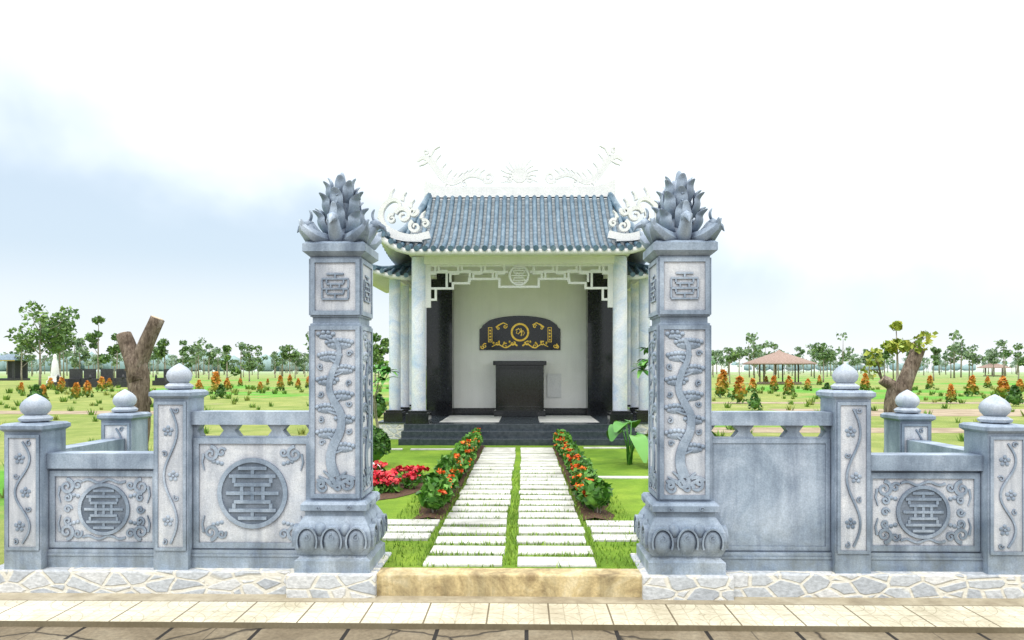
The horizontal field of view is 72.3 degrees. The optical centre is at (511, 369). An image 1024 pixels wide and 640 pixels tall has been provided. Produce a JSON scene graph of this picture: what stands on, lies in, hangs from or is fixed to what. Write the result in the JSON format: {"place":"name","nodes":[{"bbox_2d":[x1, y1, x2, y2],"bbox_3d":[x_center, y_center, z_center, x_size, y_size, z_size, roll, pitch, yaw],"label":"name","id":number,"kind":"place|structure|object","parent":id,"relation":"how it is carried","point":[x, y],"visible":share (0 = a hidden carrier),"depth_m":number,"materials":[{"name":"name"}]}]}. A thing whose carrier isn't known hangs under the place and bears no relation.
{"place":"outdoors","nodes":[
{"label":"outdoors","id":0,"kind":"place"},
{"bbox_2d":[0,333,308,378],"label":"trees","id":1,"kind":"object","parent":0,"point":[88,363],"visible":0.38,"depth_m":124.67,"materials":[{"name":"green plant"}]},
{"bbox_2d":[28,348,308,374],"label":"tree","id":2,"kind":"object","parent":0,"point":[158,361],"visible":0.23,"depth_m":230.98,"materials":[{"name":"green plant"}]},
{"bbox_2d":[0,593,1023,632],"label":"pavement","id":3,"kind":"structure","parent":0,"point":[852,614],"depth_m":4.60,"materials":[{"name":"tile"}]},
{"bbox_2d":[0,370,1023,568],"bbox_3d":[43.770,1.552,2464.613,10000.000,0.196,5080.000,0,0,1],"label":"ground","id":4,"kind":"structure","parent":0,"point":[82,428],"depth_m":20.37,"materials":[{"name":"plant"}]},
{"bbox_2d":[0,354,35,380],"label":"memorial pavilion","id":5,"kind":"structure","parent":4,"relation":"on","point":[13,368],"depth_m":94.26,"materials":[{"name":"stone"}]},
{"bbox_2d":[14,335,38,380],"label":"tree","id":6,"kind":"object","parent":4,"relation":"on","point":[18,349],"visible":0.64,"depth_m":91.78,"materials":[{"name":"green plant"}]},
{"bbox_2d":[26,384,45,397],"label":"green shrub","id":7,"kind":"object","parent":4,"relation":"on","point":[35,389],"visible":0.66,"depth_m":29.28,"materials":[{"name":"green plant"}]},
{"bbox_2d":[5,300,79,385],"bbox_3d":[-42.109,-2.291,62.675,4.642,7.595,6.201,0,0,1],"label":"tree","id":8,"kind":"object","parent":4,"relation":"on","point":[32,337],"visible":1,"depth_m":62.85,"materials":[{"name":"green plant"}]},
{"bbox_2d":[40,384,49,400],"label":"golden bush","id":9,"kind":"object","parent":4,"relation":"on","point":[44,387],"visible":0.57,"depth_m":31.36,"materials":[{"name":"orange plant"}]},
{"bbox_2d":[45,378,54,389],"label":"golden bush","id":10,"kind":"object","parent":4,"relation":"on","point":[49,384],"visible":0.91,"depth_m":50.50,"materials":[{"name":"orange plant"}]},
{"bbox_2d":[46,354,61,383],"bbox_3d":[-38.265,0.079,58.691,0.900,2.750,0.900,0,0,1],"label":"white statue","id":11,"kind":"object","parent":4,"relation":"on","point":[54,370],"visible":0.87,"depth_m":58.48,"materials":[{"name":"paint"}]},
{"bbox_2d":[39,312,76,375],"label":"tree","id":12,"kind":"object","parent":4,"relation":"on","point":[68,342],"visible":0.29,"depth_m":66.77,"materials":[{"name":"green plant"}]},
{"bbox_2d":[54,377,67,392],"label":"golden bush","id":13,"kind":"object","parent":4,"relation":"on","point":[61,387],"visible":0.98,"depth_m":42.40,"materials":[{"name":"orange plant"}]},
{"bbox_2d":[70,382,82,399],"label":"golden bush","id":14,"kind":"object","parent":4,"relation":"on","point":[75,391],"visible":1,"depth_m":33.29,"materials":[{"name":"orange plant"}]},
{"bbox_2d":[69,338,90,368],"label":"tree","id":15,"kind":"object","parent":4,"relation":"on","point":[85,354],"visible":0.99,"depth_m":111.22,"materials":[{"name":"green plant"}]},
{"bbox_2d":[81,380,93,396],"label":"golden bush","id":16,"kind":"object","parent":4,"relation":"on","point":[86,390],"visible":0.98,"depth_m":36.31,"materials":[{"name":"orange plant"}]},
{"bbox_2d":[83,316,110,378],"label":"tree","id":17,"kind":"object","parent":4,"relation":"on","point":[93,340],"visible":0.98,"depth_m":75.70,"materials":[{"name":"green plant"}]},
{"bbox_2d":[95,377,108,391],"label":"golden bush","id":18,"kind":"object","parent":4,"relation":"on","point":[101,386],"visible":0.98,"depth_m":44.36,"materials":[{"name":"orange plant"}]},
{"bbox_2d":[53,369,169,387],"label":"gravestones","id":19,"kind":"object","parent":4,"relation":"on","point":[75,375],"visible":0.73,"depth_m":58.41,"materials":[{"name":"stone"}]},
{"bbox_2d":[106,333,120,368],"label":"tree","id":20,"kind":"object","parent":4,"relation":"on","point":[114,349],"visible":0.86,"depth_m":66.62,"materials":[{"name":"green plant"}]},
{"bbox_2d":[116,315,164,450],"bbox_3d":[-4.046,0.472,7.639,0.554,2.112,0.627,0,0,42],"label":"pruned tree","id":21,"kind":"object","parent":4,"relation":"on","point":[136,357],"visible":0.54,"depth_m":7.50,"materials":[{"name":"brown plant"}]},
{"bbox_2d":[0,351,308,370],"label":"treeline","id":22,"kind":"object","parent":4,"relation":"on","point":[160,366],"visible":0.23,"depth_m":524.90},
{"bbox_2d":[153,338,169,368],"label":"tree","id":23,"kind":"object","parent":4,"relation":"on","point":[161,351],"visible":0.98,"depth_m":69.95,"materials":[{"name":"green plant"}]},
{"bbox_2d":[176,340,193,368],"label":"tree","id":24,"kind":"object","parent":4,"relation":"on","point":[183,351],"visible":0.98,"depth_m":95.76,"materials":[{"name":"green plant"}]},
{"bbox_2d":[187,346,205,377],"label":"tree","id":25,"kind":"object","parent":4,"relation":"on","point":[191,350],"visible":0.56,"depth_m":120.94,"materials":[{"name":"green plant"}]},
{"bbox_2d":[205,343,217,379],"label":"tree","id":26,"kind":"object","parent":4,"relation":"on","point":[211,356],"visible":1,"depth_m":100.78,"materials":[{"name":"green plant"}]},
{"bbox_2d":[208,371,221,394],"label":"golden bush","id":27,"kind":"object","parent":4,"relation":"on","point":[216,380],"visible":0.91,"depth_m":40.18,"materials":[{"name":"orange plant"}]},
{"bbox_2d":[215,384,225,397],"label":"green shrub","id":28,"kind":"object","parent":4,"relation":"on","point":[220,390],"visible":0.95,"depth_m":35.16,"materials":[{"name":"green plant"}]},
{"bbox_2d":[224,377,231,390],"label":"golden bush","id":29,"kind":"object","parent":4,"relation":"on","point":[227,385],"visible":0.94,"depth_m":46.24,"materials":[{"name":"orange plant"}]},
{"bbox_2d":[223,350,235,369],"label":"tree","id":30,"kind":"object","parent":4,"relation":"on","point":[232,362],"visible":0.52,"depth_m":111.32,"materials":[{"name":"green plant"}]},
{"bbox_2d":[220,345,240,390],"bbox_3d":[-19.546,-0.109,48.578,1.486,3.229,1.028,0,0,-9],"label":"tree","id":31,"kind":"object","parent":4,"relation":"on","point":[224,363],"visible":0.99,"depth_m":48.44,"materials":[{"name":"green plant"}]},
{"bbox_2d":[235,350,248,376],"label":"tree","id":32,"kind":"object","parent":4,"relation":"on","point":[243,353],"visible":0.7,"depth_m":130.73,"materials":[{"name":"green plant"}]},
{"bbox_2d":[240,344,261,381],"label":"tree","id":33,"kind":"object","parent":4,"relation":"on","point":[249,365],"visible":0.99,"depth_m":82.30,"materials":[{"name":"green plant"}]},
{"bbox_2d":[255,351,268,378],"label":"tree","id":34,"kind":"object","parent":4,"relation":"on","point":[261,366],"visible":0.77,"depth_m":105.52,"materials":[{"name":"green plant"}]},
{"bbox_2d":[269,351,280,377],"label":"tree","id":35,"kind":"object","parent":4,"relation":"on","point":[273,357],"visible":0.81,"depth_m":120.72,"materials":[{"name":"green plant"}]},
{"bbox_2d":[275,375,284,390],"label":"golden bush","id":36,"kind":"object","parent":4,"relation":"on","point":[280,384],"visible":1,"depth_m":47.19,"materials":[{"name":"orange plant"}]},
{"bbox_2d":[280,345,299,374],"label":"tree","id":37,"kind":"object","parent":4,"relation":"on","point":[293,355],"visible":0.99,"depth_m":76.37,"materials":[{"name":"green plant"}]},
{"bbox_2d":[288,351,302,378],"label":"tree","id":38,"kind":"object","parent":4,"relation":"on","point":[298,362],"visible":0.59,"depth_m":112.62,"materials":[{"name":"green plant"}]},
{"bbox_2d":[300,353,308,376],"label":"tree","id":39,"kind":"object","parent":4,"relation":"on","point":[302,366],"visible":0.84,"depth_m":140.24,"materials":[{"name":"green plant"}]},
{"bbox_2d":[373,393,387,417],"bbox_3d":[-3.982,1.085,21.054,0.667,0.762,0.675,0,0,1],"label":"green shrub","id":40,"kind":"object","parent":4,"relation":"on","point":[381,405],"visible":0.7,"depth_m":20.98,"materials":[{"name":"green plant"}]},
{"bbox_2d":[373,332,388,385],"bbox_3d":[-11.441,-0.851,59.955,2.539,4.717,1.789,0,0,-39],"label":"tree","id":41,"kind":"object","parent":4,"relation":"on","point":[383,350],"visible":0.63,"depth_m":59.92,"materials":[{"name":"green plant"}]},
{"bbox_2d":[373,333,388,368],"bbox_3d":[-6.732,-0.182,33.246,1.804,3.376,1.096,0,0,27],"label":"tree","id":42,"kind":"object","parent":4,"relation":"on","point":[386,362],"visible":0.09,"depth_m":33.09,"materials":[{"name":"green plant"}]},
{"bbox_2d":[373,425,390,462],"bbox_3d":[-2.124,1.118,10.435,0.666,0.586,0.678,0,0,1],"label":"clipped bush","id":43,"kind":"object","parent":4,"relation":"on","point":[381,443],"visible":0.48,"depth_m":10.30,"materials":[{"name":"green plant"}]},
{"bbox_2d":[373,361,398,427],"bbox_3d":[-2.521,0.570,12.054,1.265,1.824,1.055,0,0,1],"label":"frangipani","id":44,"kind":"object","parent":4,"relation":"on","point":[383,370],"visible":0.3,"depth_m":11.95,"materials":[{"name":"green plant"}]},
{"bbox_2d":[374,475,423,499],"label":"flower bed soil","id":45,"kind":"structure","parent":4,"relation":"on","point":[396,494],"depth_m":8.25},
{"bbox_2d":[372,460,429,492],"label":"flower bed plants","id":46,"kind":"object","parent":45,"relation":"on","point":[383,481],"visible":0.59,"depth_m":8.52,"materials":[{"name":"red plant"}]},
{"bbox_2d":[414,445,484,518],"bbox_3d":[-0.766,1.435,10.015,0.416,0.031,6.540,0,0,1],"label":"soil bed","id":47,"kind":"object","parent":4,"relation":"on","point":[427,512],"visible":0.24,"depth_m":7.24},
{"bbox_2d":[415,427,482,512],"bbox_3d":[-0.735,1.234,10.012,0.453,0.443,6.391,0,0,1],"label":"ixora hedge","id":48,"kind":"object","parent":47,"relation":"on","point":[435,492],"visible":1,"depth_m":8.10,"materials":[{"name":"green plant"}]},
{"bbox_2d":[377,567,641,596],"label":"threshold step","id":49,"kind":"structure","parent":4,"relation":"on","point":[551,582],"depth_m":4.95,"materials":[{"name":"stone"}]},
{"bbox_2d":[378,464,640,567],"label":"grass","id":50,"kind":"structure","parent":4,"relation":"on","point":[512,537],"depth_m":6.12,"materials":[{"name":"green plant"}]},
{"bbox_2d":[0,552,1023,599],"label":"stone fence base","id":51,"kind":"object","parent":4,"relation":"on","point":[290,583],"depth_m":4.92,"materials":[{"name":"stone"}]},
{"bbox_2d":[0,363,309,569],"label":"stone fence","id":52,"kind":"object","parent":51,"relation":"on","point":[187,493],"visible":0.97,"depth_m":5.10,"materials":[{"name":"stone"}]},
{"bbox_2d":[292,172,387,572],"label":"gate pillar","id":53,"kind":"structure","parent":51,"relation":"on","point":[341,526],"depth_m":5.03,"materials":[{"name":"stone"}]},
{"bbox_2d":[710,363,1023,574],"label":"stone fence","id":54,"kind":"object","parent":51,"relation":"on","point":[836,495],"visible":0.99,"depth_m":5.01,"materials":[{"name":"stone"}]},
{"bbox_2d":[0,383,1023,498],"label":"shrubs","id":55,"kind":"object","parent":4,"relation":"on","point":[302,431],"visible":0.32,"depth_m":31.58,"materials":[{"name":"green plant"}]},
{"bbox_2d":[0,402,1023,432],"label":"earth tracks","id":56,"kind":"object","parent":4,"relation":"on","point":[958,412],"visible":0.21,"depth_m":23.09,"materials":[{"name":"soil"}]},
{"bbox_2d":[379,423,647,438],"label":"shrine plinth","id":57,"kind":"structure","parent":4,"relation":"on","point":[392,430],"depth_m":14.63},
{"bbox_2d":[380,447,647,566],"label":"path slabs","id":58,"kind":"structure","parent":4,"relation":"on","point":[495,460],"depth_m":6.58,"materials":[{"name":"stone"}]},
{"bbox_2d":[384,256,649,423],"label":"columns","id":59,"kind":"structure","parent":4,"relation":"on","point":[407,347],"depth_m":14.65,"materials":[{"name":"stone"}]},
{"bbox_2d":[372,260,647,276],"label":"shrine wing tiles","id":60,"kind":"object","parent":59,"relation":"on","point":[392,269],"visible":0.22,"depth_m":14.69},
{"bbox_2d":[373,266,647,292],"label":"shrine wing roofs","id":61,"kind":"structure","parent":59,"relation":"on","point":[381,281],"depth_m":14.73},
{"bbox_2d":[376,192,645,264],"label":"roof tiles","id":62,"kind":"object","parent":59,"relation":"on","point":[396,255],"depth_m":14.59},
{"bbox_2d":[377,145,657,242],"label":"shrine ridge ornaments","id":63,"kind":"object","parent":62,"relation":"on","point":[518,175],"visible":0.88,"depth_m":15.52},
{"bbox_2d":[425,264,612,307],"bbox_3d":[0.144,-1.700,14.273,3.860,0.880,0.073,0,0,1],"label":"decorative fretwork","id":64,"kind":"object","parent":59,"relation":"attached to","point":[429,288],"visible":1,"depth_m":14.26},
{"bbox_2d":[398,415,636,445],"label":"steps","id":65,"kind":"structure","parent":4,"relation":"on","point":[584,430],"depth_m":13.94,"materials":[{"name":"stone"}]},
{"bbox_2d":[493,361,545,416],"bbox_3d":[0.186,0.447,16.609,1.240,1.294,0.700,0,0,1],"label":"altar","id":66,"kind":"object","parent":65,"relation":"on","point":[519,388],"visible":1,"depth_m":16.32,"materials":[{"name":"black stone"}]},
{"bbox_2d":[553,446,614,520],"bbox_3d":[0.905,1.435,9.986,0.424,0.031,6.540,0,0,1],"label":"soil bed","id":67,"kind":"object","parent":4,"relation":"on","point":[591,514],"visible":0.21,"depth_m":7.18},
{"bbox_2d":[552,429,613,512],"bbox_3d":[0.872,1.245,10.031,0.423,0.421,6.415,0,0,1],"label":"ixora hedge","id":68,"kind":"object","parent":67,"relation":"on","point":[591,489],"visible":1,"depth_m":7.73,"materials":[{"name":"green plant"}]},
{"bbox_2d":[606,419,647,464],"bbox_3d":[1.857,1.121,10.712,0.819,0.677,1.137,0,0,1],"label":"leaf plant","id":69,"kind":"object","parent":4,"relation":"on","point":[639,439],"visible":0.96,"depth_m":10.48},
{"bbox_2d":[631,347,714,433],"bbox_3d":[2.929,0.450,12.919,1.660,2.057,1.470,0,0,1],"label":"tree","id":70,"kind":"object","parent":4,"relation":"on","point":[643,365],"visible":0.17,"depth_m":12.46,"materials":[{"name":"green plant"}]},
{"bbox_2d":[714,369,731,397],"bbox_3d":[10.790,0.720,35.812,0.953,1.486,0.913,0,0,1],"label":"golden bush","id":71,"kind":"object","parent":4,"relation":"on","point":[722,384],"visible":0.99,"depth_m":35.67,"materials":[{"name":"orange plant"}]},
{"bbox_2d":[724,347,740,382],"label":"tree","id":72,"kind":"object","parent":4,"relation":"on","point":[733,354],"visible":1,"depth_m":69.47,"materials":[{"name":"green plant"}]},
{"bbox_2d":[730,375,749,403],"bbox_3d":[9.697,0.858,29.809,0.817,1.260,0.844,0,0,40],"label":"golden bush","id":73,"kind":"object","parent":4,"relation":"on","point":[740,392],"visible":0.99,"depth_m":29.70,"materials":[{"name":"orange plant"}]},
{"bbox_2d":[734,347,748,374],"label":"tree","id":74,"kind":"object","parent":4,"relation":"on","point":[740,351],"visible":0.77,"depth_m":109.20,"materials":[{"name":"green plant"}]},
{"bbox_2d":[747,377,757,392],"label":"golden bush","id":75,"kind":"object","parent":4,"relation":"on","point":[752,387],"visible":0.94,"depth_m":43.62,"materials":[{"name":"orange plant"}]},
{"bbox_2d":[748,392,761,409],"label":"green shrub","id":76,"kind":"object","parent":4,"relation":"on","point":[754,402],"visible":1,"depth_m":24.77,"materials":[{"name":"green plant"}]},
{"bbox_2d":[769,375,778,391],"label":"golden bush","id":77,"kind":"object","parent":4,"relation":"on","point":[774,384],"visible":0.95,"depth_m":45.61,"materials":[{"name":"orange plant"}]},
{"bbox_2d":[742,350,816,384],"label":"gazebo","id":78,"kind":"object","parent":4,"relation":"on","point":[779,357],"visible":0.88,"depth_m":67.97,"materials":[{"name":"brown tile"}]},
{"bbox_2d":[782,375,795,394],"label":"golden bush","id":79,"kind":"object","parent":4,"relation":"on","point":[788,387],"visible":1,"depth_m":39.60,"materials":[{"name":"orange plant"}]},
{"bbox_2d":[794,346,804,356],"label":"tree","id":80,"kind":"object","parent":4,"relation":"on","point":[801,352],"visible":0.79,"depth_m":118.92,"materials":[{"name":"green plant"}]},
{"bbox_2d":[803,378,812,390],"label":"golden bush","id":81,"kind":"object","parent":4,"relation":"on","point":[807,385],"visible":1,"depth_m":47.58,"materials":[{"name":"orange plant"}]},
{"bbox_2d":[811,343,835,381],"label":"tree","id":82,"kind":"object","parent":4,"relation":"on","point":[819,352],"visible":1,"depth_m":79.24,"materials":[{"name":"green plant"}]},
{"bbox_2d":[844,346,861,365],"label":"tree","id":83,"kind":"object","parent":4,"relation":"on","point":[856,361],"visible":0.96,"depth_m":98.94,"materials":[{"name":"green plant"}]},
{"bbox_2d":[860,373,870,390],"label":"golden bush","id":84,"kind":"object","parent":4,"relation":"on","point":[865,383],"visible":0.91,"depth_m":43.52,"materials":[{"name":"orange plant"}]},
{"bbox_2d":[724,360,1009,370],"bbox_3d":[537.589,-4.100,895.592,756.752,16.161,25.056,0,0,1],"label":"treeline","id":85,"kind":"object","parent":4,"relation":"on","point":[957,367],"visible":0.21,"depth_m":894.88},
{"bbox_2d":[711,330,1023,378],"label":"trees","id":86,"kind":"object","parent":4,"relation":"on","point":[956,347],"visible":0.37,"depth_m":128.15,"materials":[{"name":"green plant"}]},
{"bbox_2d":[874,345,889,374],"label":"tree","id":87,"kind":"object","parent":4,"relation":"on","point":[886,354],"visible":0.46,"depth_m":70.97,"materials":[{"name":"green plant"}]},
{"bbox_2d":[881,320,910,380],"bbox_3d":[18.323,-0.432,33.434,1.395,3.879,1.127,0,0,1],"label":"tree","id":88,"kind":"object","parent":4,"relation":"on","point":[892,346],"visible":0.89,"depth_m":33.47,"materials":[{"name":"green plant"}]},
{"bbox_2d":[860,330,937,452],"bbox_3d":[4.093,0.559,7.449,0.700,1.959,0.555,0,0,41],"label":"pruned tree","id":89,"kind":"object","parent":4,"relation":"on","point":[907,375],"visible":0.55,"depth_m":7.39,"materials":[{"name":"brown plant"}]},
{"bbox_2d":[925,375,934,388],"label":"golden bush","id":90,"kind":"object","parent":4,"relation":"on","point":[930,384],"visible":0.98,"depth_m":51.37,"materials":[{"name":"orange plant"}]},
{"bbox_2d":[930,347,941,380],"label":"tree","id":91,"kind":"object","parent":4,"relation":"on","point":[935,351],"visible":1,"depth_m":88.81,"materials":[{"name":"green plant"}]},
{"bbox_2d":[941,345,958,377],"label":"tree","id":92,"kind":"object","parent":4,"relation":"on","point":[949,359],"visible":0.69,"depth_m":118.64,"materials":[{"name":"green plant"}]},
{"bbox_2d":[945,383,957,402],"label":"golden bush","id":93,"kind":"object","parent":4,"relation":"on","point":[950,395],"visible":1,"depth_m":29.61,"materials":[{"name":"orange plant"}]},
{"bbox_2d":[964,375,979,395],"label":"golden bush","id":94,"kind":"object","parent":4,"relation":"on","point":[971,387],"visible":1,"depth_m":37.45,"materials":[{"name":"orange plant"}]},
{"bbox_2d":[967,344,984,374],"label":"tree","id":95,"kind":"object","parent":4,"relation":"on","point":[974,358],"visible":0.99,"depth_m":103.12,"materials":[{"name":"green plant"}]},
{"bbox_2d":[982,376,991,387],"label":"golden bush","id":96,"kind":"object","parent":4,"relation":"on","point":[987,384],"visible":0.97,"depth_m":55.24,"materials":[{"name":"orange plant"}]},
{"bbox_2d":[985,348,1002,376],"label":"tree","id":97,"kind":"object","parent":4,"relation":"on","point":[991,357],"visible":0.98,"depth_m":138.22,"materials":[{"name":"green plant"}]},
{"bbox_2d":[977,363,1010,375],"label":"gazebo","id":98,"kind":"object","parent":4,"relation":"on","point":[997,365],"visible":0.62,"depth_m":146.68,"materials":[{"name":"brown tile"}]},
{"bbox_2d":[994,376,1009,398],"bbox_3d":[23.552,0.896,33.594,0.832,1.237,0.839,0,0,1],"label":"golden bush","id":99,"kind":"object","parent":4,"relation":"on","point":[1002,389],"visible":0.81,"depth_m":33.49,"materials":[{"name":"orange plant"}]},
{"bbox_2d":[1002,343,1023,378],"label":"tree","id":100,"kind":"object","parent":4,"relation":"on","point":[1020,361],"visible":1,"depth_m":83.90,"materials":[{"name":"green plant"}]},
{"bbox_2d":[1005,385,1023,405],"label":"green shrub","id":101,"kind":"object","parent":4,"relation":"on","point":[1013,396],"visible":0.95,"depth_m":27.54,"materials":[{"name":"green plant"}]},
{"bbox_2d":[1016,379,1023,393],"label":"golden bush","id":102,"kind":"object","parent":4,"relation":"on","point":[1019,383],"visible":0.76,"depth_m":41.36,"materials":[{"name":"orange plant"}]},
{"bbox_2d":[0,627,1023,639],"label":"curb","id":103,"kind":"structure","parent":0,"point":[78,633],"depth_m":4.32,"materials":[{"name":"concrete"}]},
{"bbox_2d":[0,0,1023,369],"label":"sky","id":104,"kind":"structure","parent":0,"point":[860,162],"materials":[{"name":"white"}]},
{"bbox_2d":[390,254,647,415],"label":"shrine walls","id":105,"kind":"structure","parent":0,"point":[460,373],"depth_m":16.97,"materials":[{"name":"paint"}]},
{"bbox_2d":[479,316,559,349],"bbox_3d":[0.192,-0.885,16.977,1.960,0.830,0.044,0,0,1],"label":"plaque","id":106,"kind":"object","parent":105,"relation":"attached to","point":[519,333],"visible":1,"depth_m":16.96,"materials":[{"name":"black stone"}]},
{"bbox_2d":[547,374,560,397],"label":"vent wall","id":107,"kind":"structure","parent":105,"relation":"attached to","point":[553,385],"depth_m":16.96,"materials":[{"name":"white paint"}]},
{"bbox_2d":[633,171,728,574],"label":"gate pillar","id":108,"kind":"structure","parent":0,"point":[679,529],"depth_m":4.99,"materials":[{"name":"stone"}]},
{"bbox_2d":[711,364,1023,371],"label":"distant buildings","id":109,"kind":"structure","parent":0,"point":[734,368],"depth_m":436.81,"materials":[{"name":"white paint"}]},
{"bbox_2d":[723,353,1019,373],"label":"tree","id":110,"kind":"object","parent":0,"point":[860,363],"visible":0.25,"depth_m":272.42,"materials":[{"name":"green plant"}]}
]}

